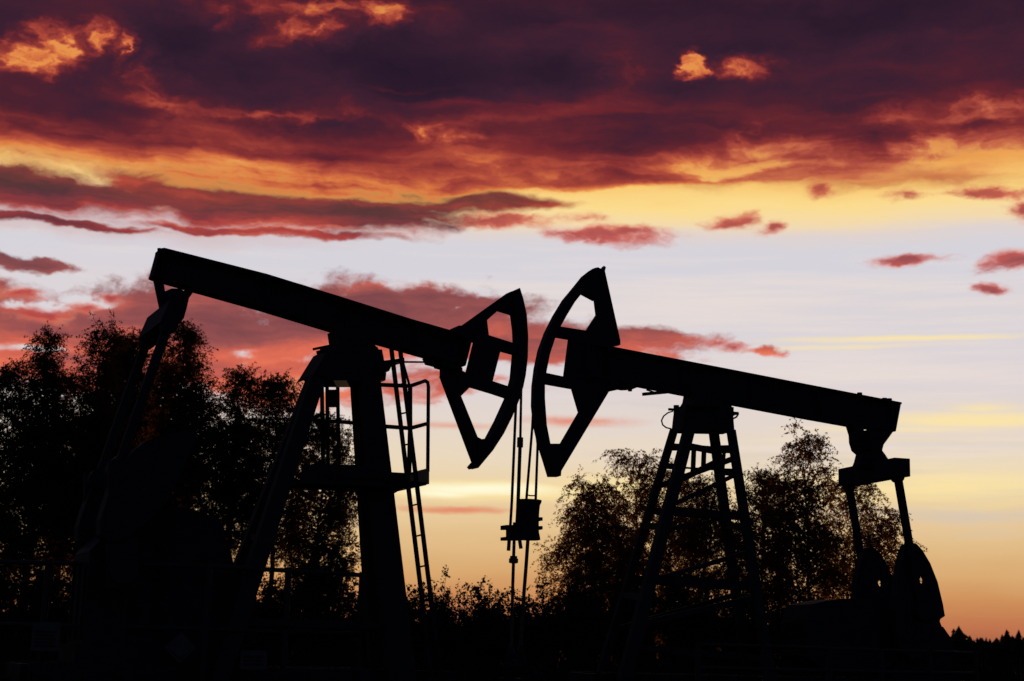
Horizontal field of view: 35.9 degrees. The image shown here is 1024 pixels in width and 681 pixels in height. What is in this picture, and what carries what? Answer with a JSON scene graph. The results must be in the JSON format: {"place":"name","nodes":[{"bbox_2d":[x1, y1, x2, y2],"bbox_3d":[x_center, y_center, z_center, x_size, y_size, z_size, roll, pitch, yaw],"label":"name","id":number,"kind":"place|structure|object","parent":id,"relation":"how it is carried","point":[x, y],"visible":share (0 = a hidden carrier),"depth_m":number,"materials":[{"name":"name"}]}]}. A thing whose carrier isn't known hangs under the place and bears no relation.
{"place":"outdoors","nodes":[
{"label":"outdoors","id":0,"kind":"place"},
{"bbox_2d":[0,627,1023,680],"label":"tall grass","id":1,"kind":"structure","parent":0,"point":[652,666],"depth_m":45.28,"materials":[{"name":"black plant"}]},
{"bbox_2d":[0,641,1023,680],"bbox_3d":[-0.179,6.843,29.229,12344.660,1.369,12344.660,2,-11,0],"label":"ground","id":2,"kind":"structure","parent":0,"point":[490,677],"depth_m":47.94,"materials":[{"name":"black soil"}]},
{"bbox_2d":[0,548,31,648],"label":"shrub","id":3,"kind":"object","parent":2,"relation":"on","point":[8,608],"visible":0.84,"depth_m":51.10,"materials":[{"name":"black plant"}]},
{"bbox_2d":[0,353,42,621],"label":"birch tree","id":4,"kind":"object","parent":2,"relation":"on","point":[10,383],"visible":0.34,"depth_m":65.94,"materials":[{"name":"black plant"}]},
{"bbox_2d":[1,565,72,655],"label":"shrub","id":5,"kind":"object","parent":2,"relation":"on","point":[59,606],"visible":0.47,"depth_m":52.89,"materials":[{"name":"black plant"}]},
{"bbox_2d":[0,321,81,650],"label":"birch tree","id":6,"kind":"object","parent":2,"relation":"on","point":[27,493],"visible":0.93,"depth_m":62.08,"materials":[{"name":"black plant"}]},
{"bbox_2d":[34,368,90,587],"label":"birch tree","id":7,"kind":"object","parent":2,"relation":"on","point":[78,384],"visible":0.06,"depth_m":75.83,"materials":[{"name":"black plant"}]},
{"bbox_2d":[34,307,139,643],"bbox_3d":[-17.150,5.575,63.717,4.615,13.995,4.949,2,-11,0],"label":"birch tree","id":8,"kind":"object","parent":2,"relation":"on","point":[98,426],"visible":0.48,"depth_m":63.48,"materials":[{"name":"black plant"}]},
{"bbox_2d":[75,364,103,494],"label":"birch tree","id":9,"kind":"object","parent":2,"relation":"on","point":[90,390],"depth_m":78.64,"materials":[{"name":"black plant"}]},
{"bbox_2d":[77,326,166,471],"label":"birch tree","id":10,"kind":"object","parent":2,"relation":"on","point":[128,364],"visible":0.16,"depth_m":69.27,"materials":[{"name":"black plant"}]},
{"bbox_2d":[145,356,203,508],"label":"birch tree","id":11,"kind":"object","parent":2,"relation":"on","point":[176,394],"depth_m":76.47,"materials":[{"name":"black plant"}]},
{"bbox_2d":[0,560,364,680],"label":"guard fence","id":12,"kind":"object","parent":2,"relation":"on","point":[284,631],"visible":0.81,"depth_m":21.03,"materials":[{"name":"black metal"}]},
{"bbox_2d":[30,622,60,650],"bbox_3d":[-6.054,3.847,20.532,0.360,0.370,0.062,2,-11,-4],"label":"notice board","id":13,"kind":"object","parent":12,"relation":"attached to","point":[45,636],"visible":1,"depth_m":20.50,"materials":[{"name":"black"}]},
{"bbox_2d":[165,632,195,662],"bbox_3d":[-4.272,3.960,20.366,0.400,0.400,0.062,2,-11,-4],"label":"warning sign","id":14,"kind":"object","parent":12,"relation":"attached to","point":[180,647],"visible":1,"depth_m":20.34,"materials":[{"name":"black"}]},
{"bbox_2d":[240,650,266,669],"bbox_3d":[-3.366,4.162,20.586,0.340,0.240,0.062,2,-11,-4],"label":"notice board","id":15,"kind":"object","parent":12,"relation":"attached to","point":[251,659],"visible":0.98,"depth_m":20.56,"materials":[{"name":"black"}]},
{"bbox_2d":[131,318,235,518],"bbox_3d":[-13.287,5.777,63.025,4.151,13.536,5.210,2,-11,0],"label":"birch tree","id":16,"kind":"object","parent":2,"relation":"on","point":[197,472],"visible":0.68,"depth_m":62.78,"materials":[{"name":"black plant"}]},
{"bbox_2d":[194,361,280,560],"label":"birch tree","id":17,"kind":"object","parent":2,"relation":"on","point":[240,482],"visible":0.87,"depth_m":65.63,"materials":[{"name":"black plant"}]},
{"bbox_2d":[5,248,527,680],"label":"pump jack","id":18,"kind":"object","parent":2,"relation":"on","point":[125,524],"visible":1,"depth_m":22.12,"materials":[{"name":"paint"}]},
{"bbox_2d":[248,572,305,662],"bbox_3d":[-7.946,9.472,53.148,2.559,3.631,2.451,5,-12,-16],"label":"shrub","id":19,"kind":"object","parent":2,"relation":"on","point":[270,604],"visible":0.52,"depth_m":52.84,"materials":[{"name":"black plant"}]},
{"bbox_2d":[235,368,319,586],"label":"birch tree","id":20,"kind":"object","parent":2,"relation":"on","point":[278,421],"visible":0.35,"depth_m":67.68,"materials":[{"name":"black plant"}]},
{"bbox_2d":[272,408,360,616],"bbox_3d":[-7.562,7.673,63.630,4.556,10.335,4.750,2,-11,0],"label":"birch tree","id":21,"kind":"object","parent":2,"relation":"on","point":[334,518],"visible":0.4,"depth_m":63.30,"materials":[{"name":"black plant"}]},
{"bbox_2d":[282,529,359,664],"bbox_3d":[-6.034,8.344,51.373,2.894,4.493,2.580,2,-11,0],"label":"shrub","id":22,"kind":"object","parent":2,"relation":"on","point":[328,604],"visible":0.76,"depth_m":51.00,"materials":[{"name":"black plant"}]},
{"bbox_2d":[346,590,366,661],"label":"shrub","id":23,"kind":"object","parent":2,"relation":"on","point":[364,645],"visible":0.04,"depth_m":52.71,"materials":[{"name":"black plant"}]},
{"bbox_2d":[406,581,449,664],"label":"shrub","id":24,"kind":"object","parent":2,"relation":"on","point":[416,628],"visible":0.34,"depth_m":51.81,"materials":[{"name":"black plant"}]},
{"bbox_2d":[423,565,482,664],"bbox_3d":[-2.259,9.672,55.112,2.376,3.776,2.137,0,-11,7],"label":"shrub","id":25,"kind":"object","parent":2,"relation":"on","point":[449,613],"visible":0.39,"depth_m":54.93,"materials":[{"name":"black plant"}]},
{"bbox_2d":[446,575,519,666],"bbox_3d":[-0.984,9.597,53.203,2.542,3.348,2.153,2,-11,0],"label":"shrub","id":26,"kind":"object","parent":2,"relation":"on","point":[477,630],"visible":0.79,"depth_m":52.85,"materials":[{"name":"black plant"}]},
{"bbox_2d":[2,609,1023,666],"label":"distant forest","id":27,"kind":"object","parent":2,"relation":"on","point":[962,641],"visible":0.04,"depth_m":396.08,"materials":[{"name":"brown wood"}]},
{"bbox_2d":[476,585,555,667],"bbox_3d":[0.146,9.412,51.093,2.766,3.015,2.042,2,-11,0],"label":"shrub","id":28,"kind":"object","parent":2,"relation":"on","point":[534,627],"visible":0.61,"depth_m":50.91,"materials":[{"name":"black plant"}]},
{"bbox_2d":[526,578,566,668],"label":"shrub","id":29,"kind":"object","parent":2,"relation":"on","point":[545,609],"visible":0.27,"depth_m":54.93,"materials":[{"name":"black plant"}]},
{"bbox_2d":[543,568,612,669],"bbox_3d":[2.218,9.079,51.154,2.372,3.391,2.137,-2,-12,15],"label":"shrub","id":30,"kind":"object","parent":2,"relation":"on","point":[577,617],"visible":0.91,"depth_m":50.88,"materials":[{"name":"black plant"}]},
{"bbox_2d":[530,464,661,666],"bbox_3d":[3.247,8.803,59.663,5.111,8.501,5.601,2,-11,0],"label":"birch tree","id":31,"kind":"object","parent":2,"relation":"on","point":[596,556],"visible":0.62,"depth_m":59.09,"materials":[{"name":"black plant"}]},
{"bbox_2d":[595,577,667,667],"bbox_3d":[3.803,9.573,53.116,2.940,3.428,2.370,2,-11,0],"label":"shrub","id":32,"kind":"object","parent":2,"relation":"on","point":[622,635],"visible":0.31,"depth_m":52.83,"materials":[{"name":"black plant"}]},
{"bbox_2d":[593,448,723,646],"bbox_3d":[5.830,8.671,63.121,6.372,8.867,5.670,2,-11,0],"label":"birch tree","id":33,"kind":"object","parent":2,"relation":"on","point":[643,494],"visible":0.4,"depth_m":63.07,"materials":[{"name":"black plant"}]},
{"bbox_2d":[650,571,733,672],"bbox_3d":[5.802,9.171,51.099,2.596,3.410,2.287,-7,-14,37],"label":"shrub","id":34,"kind":"object","parent":2,"relation":"on","point":[690,630],"visible":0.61,"depth_m":50.84,"materials":[{"name":"black plant"}]},
{"bbox_2d":[657,471,742,650],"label":"birch tree","id":35,"kind":"object","parent":2,"relation":"on","point":[712,504],"visible":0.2,"depth_m":64.60,"materials":[{"name":"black plant"}]},
{"bbox_2d":[519,266,959,680],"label":"pump jack","id":36,"kind":"object","parent":2,"relation":"on","point":[902,607],"visible":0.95,"depth_m":28.78,"materials":[{"name":"paint"}]},
{"bbox_2d":[706,463,803,665],"bbox_3d":[9.421,8.914,60.436,4.126,8.339,4.435,2,-11,0],"label":"birch tree","id":37,"kind":"object","parent":2,"relation":"on","point":[742,567],"visible":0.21,"depth_m":60.12,"materials":[{"name":"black plant"}]},
{"bbox_2d":[734,418,862,673],"bbox_3d":[10.408,7.635,57.450,4.941,9.773,5.506,2,-11,0],"label":"birch tree","id":38,"kind":"object","parent":2,"relation":"on","point":[826,577],"visible":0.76,"depth_m":57.10,"materials":[{"name":"black plant"}]},
{"bbox_2d":[811,480,926,674],"bbox_3d":[13.111,8.813,59.135,5.316,7.998,3.988,7,-12,-27],"label":"birch tree","id":39,"kind":"object","parent":2,"relation":"on","point":[887,536],"visible":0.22,"depth_m":59.24,"materials":[{"name":"black plant"}]},
{"bbox_2d":[0,0,1023,641],"label":"sky","id":40,"kind":"structure","parent":0,"point":[822,193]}
]}

